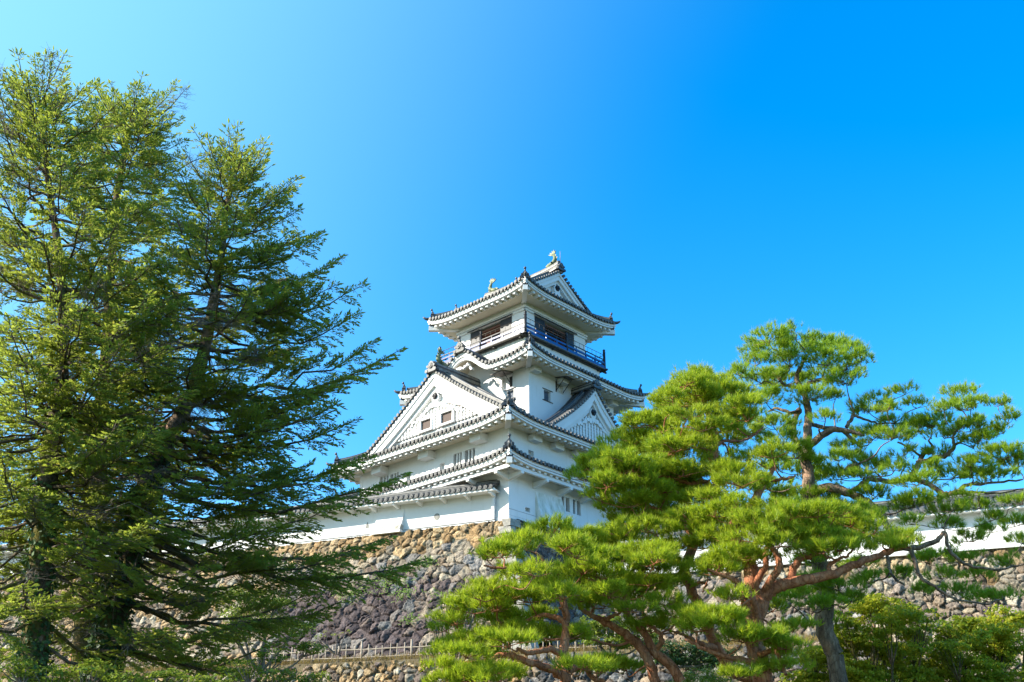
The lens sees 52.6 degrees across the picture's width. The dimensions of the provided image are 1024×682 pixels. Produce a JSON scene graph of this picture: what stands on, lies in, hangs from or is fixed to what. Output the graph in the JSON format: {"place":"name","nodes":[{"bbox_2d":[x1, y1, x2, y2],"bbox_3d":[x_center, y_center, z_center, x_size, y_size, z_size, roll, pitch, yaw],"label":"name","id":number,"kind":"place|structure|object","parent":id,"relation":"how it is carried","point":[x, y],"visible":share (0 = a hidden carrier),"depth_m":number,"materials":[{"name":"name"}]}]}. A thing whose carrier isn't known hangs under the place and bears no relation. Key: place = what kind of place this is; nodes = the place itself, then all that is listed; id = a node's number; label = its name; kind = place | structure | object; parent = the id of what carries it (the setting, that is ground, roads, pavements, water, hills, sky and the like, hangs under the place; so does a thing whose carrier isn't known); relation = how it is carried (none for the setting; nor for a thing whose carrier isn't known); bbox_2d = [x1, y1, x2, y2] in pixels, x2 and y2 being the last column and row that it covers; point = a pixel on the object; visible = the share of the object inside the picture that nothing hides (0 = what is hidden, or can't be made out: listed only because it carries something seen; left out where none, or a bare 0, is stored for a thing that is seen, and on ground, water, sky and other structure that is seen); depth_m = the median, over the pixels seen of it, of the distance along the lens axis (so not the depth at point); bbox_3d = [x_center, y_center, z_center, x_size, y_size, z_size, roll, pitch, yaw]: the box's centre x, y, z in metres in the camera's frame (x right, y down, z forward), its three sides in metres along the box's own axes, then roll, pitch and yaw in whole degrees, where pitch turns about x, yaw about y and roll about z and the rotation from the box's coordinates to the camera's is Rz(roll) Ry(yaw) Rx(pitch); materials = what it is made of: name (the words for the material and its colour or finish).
{"place":"outdoors","nodes":[
{"label":"outdoors","id":0,"kind":"place"},
{"bbox_2d":[0,637,893,681],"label":"terrace","id":1,"kind":"structure","parent":0,"point":[297,666],"depth_m":44.49,"materials":[{"name":"stone"}]},
{"bbox_2d":[0,518,540,675],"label":"stone wall","id":2,"kind":"structure","parent":1,"relation":"on","point":[373,622],"depth_m":52.79,"materials":[{"name":"grey stone"}]},
{"bbox_2d":[0,479,499,577],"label":"plaster wall","id":3,"kind":"structure","parent":2,"relation":"on","point":[442,506],"depth_m":55.79,"materials":[{"name":"paint"}]},
{"bbox_2d":[332,580,370,604],"bbox_3d":[-8.194,12.841,52.985,3.388,1.505,0.629,-13,-28,26],"label":"fern","id":4,"kind":"object","parent":2,"relation":"attached to","point":[350,592],"visible":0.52,"depth_m":53.00,"materials":[{"name":"green plant"}]},
{"bbox_2d":[353,565,422,593],"bbox_3d":[-6.830,12.318,52.814,5.360,1.910,0.952,-10,-27,21],"label":"fern","id":5,"kind":"object","parent":2,"relation":"attached to","point":[386,582],"visible":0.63,"depth_m":52.55,"materials":[{"name":"green plant"}]},
{"bbox_2d":[388,587,422,602],"bbox_3d":[-5.331,12.625,51.553,1.839,0.833,0.517,-11,-27,22],"label":"fern","id":6,"kind":"object","parent":2,"relation":"attached to","point":[405,592],"visible":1,"depth_m":51.64,"materials":[{"name":"green plant"}]},
{"bbox_2d":[398,612,421,624],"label":"fern","id":7,"kind":"object","parent":2,"relation":"attached to","point":[401,620],"visible":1,"depth_m":50.31,"materials":[{"name":"green plant"}]},
{"bbox_2d":[424,587,449,603],"bbox_3d":[-3.666,12.450,50.741,1.463,0.829,0.451,-8,-26,16],"label":"fern","id":8,"kind":"object","parent":2,"relation":"attached to","point":[436,593],"visible":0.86,"depth_m":50.80,"materials":[{"name":"green plant"}]},
{"bbox_2d":[307,629,351,655],"bbox_3d":[-7.713,12.542,43.151,1.970,1.088,0.514,-3,-25,5],"label":"shrub","id":9,"kind":"object","parent":1,"relation":"on","point":[332,651],"visible":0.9,"depth_m":43.11,"materials":[{"name":"green plant"}]},
{"bbox_2d":[0,632,893,677],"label":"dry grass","id":10,"kind":"structure","parent":1,"relation":"on","point":[387,658],"depth_m":44.95,"materials":[{"name":"beige plant"}]},
{"bbox_2d":[257,633,657,664],"bbox_3d":[-2.986,13.286,44.602,18.733,1.112,0.086,-7,-26,15],"label":"bamboo fence","id":11,"kind":"object","parent":1,"relation":"on","point":[368,649],"visible":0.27,"depth_m":45.36,"materials":[{"name":"beige wood"}]},
{"bbox_2d":[0,0,1023,543],"label":"sky","id":12,"kind":"structure","parent":0,"point":[700,174],"materials":[{"name":"blue"}]},
{"bbox_2d":[490,551,552,655],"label":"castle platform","id":13,"kind":"structure","parent":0,"point":[541,644],"depth_m":52.56,"materials":[{"name":"stone"}]},
{"bbox_2d":[326,250,702,532],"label":"castle keep","id":14,"kind":"structure","parent":13,"relation":"on","point":[519,398],"depth_m":61.17,"materials":[{"name":"white paint"}]},
{"bbox_2d":[517,523,579,651],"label":"stone wall","id":15,"kind":"structure","parent":13,"relation":"on","point":[546,553],"depth_m":52.31,"materials":[{"name":"grey stone"}]},
{"bbox_2d":[578,613,658,654],"bbox_3d":[3.671,9.964,35.171,2.896,1.507,1.305,0,-25,0],"label":"shrub","id":16,"kind":"object","parent":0,"point":[598,634],"visible":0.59,"depth_m":35.01,"materials":[{"name":"green plant"}]},
{"bbox_3d":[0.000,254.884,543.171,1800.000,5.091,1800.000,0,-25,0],"label":"ground","id":17,"kind":"structure","parent":0,"visible":0},
{"bbox_2d":[64,495,105,668],"bbox_3d":[-16.794,10.307,39.130,2.037,9.355,2.190,-12,-28,24],"label":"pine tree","id":18,"kind":"object","parent":17,"relation":"on","point":[75,540],"visible":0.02,"depth_m":40.36,"materials":[{"name":"plant"}]},
{"bbox_2d":[0,42,215,681],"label":"fir tree","id":19,"kind":"object","parent":17,"relation":"on","point":[38,512],"visible":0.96,"depth_m":23.09,"materials":[{"name":"green plant"}]},
{"bbox_2d":[0,70,220,681],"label":"fir tree","id":20,"kind":"object","parent":17,"relation":"on","point":[152,155],"visible":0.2,"depth_m":31.31,"materials":[{"name":"green plant"}]},
{"bbox_2d":[0,654,243,681],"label":"shrub","id":21,"kind":"object","parent":17,"relation":"on","point":[86,667],"visible":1,"depth_m":19.13,"materials":[{"name":"green plant"}]},
{"bbox_2d":[0,117,433,681],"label":"fir tree","id":22,"kind":"object","parent":17,"relation":"on","point":[256,425],"visible":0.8,"depth_m":24.74,"materials":[{"name":"green plant"}]},
{"bbox_2d":[205,584,327,673],"bbox_3d":[-8.352,9.797,35.158,4.344,2.933,1.869,0,-25,0],"label":"shrub","id":23,"kind":"object","parent":17,"relation":"on","point":[302,648],"visible":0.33,"depth_m":35.03,"materials":[{"name":"green plant"}]},
{"bbox_2d":[216,647,331,681],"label":"shrub","id":24,"kind":"object","parent":17,"relation":"on","point":[287,671],"visible":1,"depth_m":20.16,"materials":[{"name":"green plant"}]},
{"bbox_2d":[0,638,901,681],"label":"stone wall","id":25,"kind":"structure","parent":17,"relation":"on","point":[402,673],"depth_m":43.64,"materials":[{"name":"grey stone"}]},
{"bbox_2d":[433,575,476,681],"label":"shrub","id":26,"kind":"object","parent":17,"relation":"on","point":[469,628],"visible":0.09,"depth_m":32.28,"materials":[{"name":"green plant"}]},
{"bbox_2d":[415,510,621,681],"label":"red pine","id":27,"kind":"object","parent":17,"relation":"on","point":[522,626],"visible":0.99,"depth_m":20.34,"materials":[{"name":"green plant"}]},
{"bbox_2d":[551,520,708,681],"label":"red pine","id":28,"kind":"object","parent":17,"relation":"on","point":[630,592],"visible":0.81,"depth_m":21.54,"materials":[{"name":"green plant"}]},
{"bbox_2d":[561,361,774,681],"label":"red pine","id":29,"kind":"object","parent":17,"relation":"on","point":[660,481],"visible":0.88,"depth_m":24.00,"materials":[{"name":"green plant"}]},
{"bbox_2d":[653,638,740,671],"bbox_3d":[6.369,10.844,35.805,3.500,1.173,1.554,0,-25,0],"label":"shrub","id":30,"kind":"object","parent":17,"relation":"on","point":[707,659],"visible":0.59,"depth_m":35.57,"materials":[{"name":"green plant"}]},
{"bbox_2d":[666,666,737,681],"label":"shrub","id":31,"kind":"object","parent":17,"relation":"on","point":[713,677],"visible":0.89,"depth_m":24.78,"materials":[{"name":"green plant"}]},
{"bbox_2d":[670,436,926,681],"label":"red pine","id":32,"kind":"object","parent":17,"relation":"on","point":[774,523],"visible":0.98,"depth_m":21.43,"materials":[{"name":"green plant"}]},
{"bbox_2d":[573,547,1023,680],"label":"stone wall","id":33,"kind":"structure","parent":17,"relation":"on","point":[942,603],"depth_m":46.89,"materials":[{"name":"grey stone"}]},
{"bbox_2d":[593,488,1023,575],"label":"plaster wall","id":34,"kind":"structure","parent":33,"relation":"on","point":[990,543],"depth_m":47.98,"materials":[{"name":"paint"}]},
{"bbox_2d":[717,318,1023,681],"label":"black pine","id":35,"kind":"object","parent":17,"relation":"on","point":[812,473],"visible":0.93,"depth_m":27.91,"materials":[{"name":"green plant"}]},
{"bbox_2d":[779,593,963,681],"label":"maple tree","id":36,"kind":"object","parent":17,"relation":"on","point":[893,618],"visible":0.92,"depth_m":27.69,"materials":[{"name":"green plant"}]},
{"bbox_2d":[895,604,1023,681],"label":"maple tree","id":37,"kind":"object","parent":17,"relation":"on","point":[975,636],"visible":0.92,"depth_m":28.73,"materials":[{"name":"green plant"}]}
]}

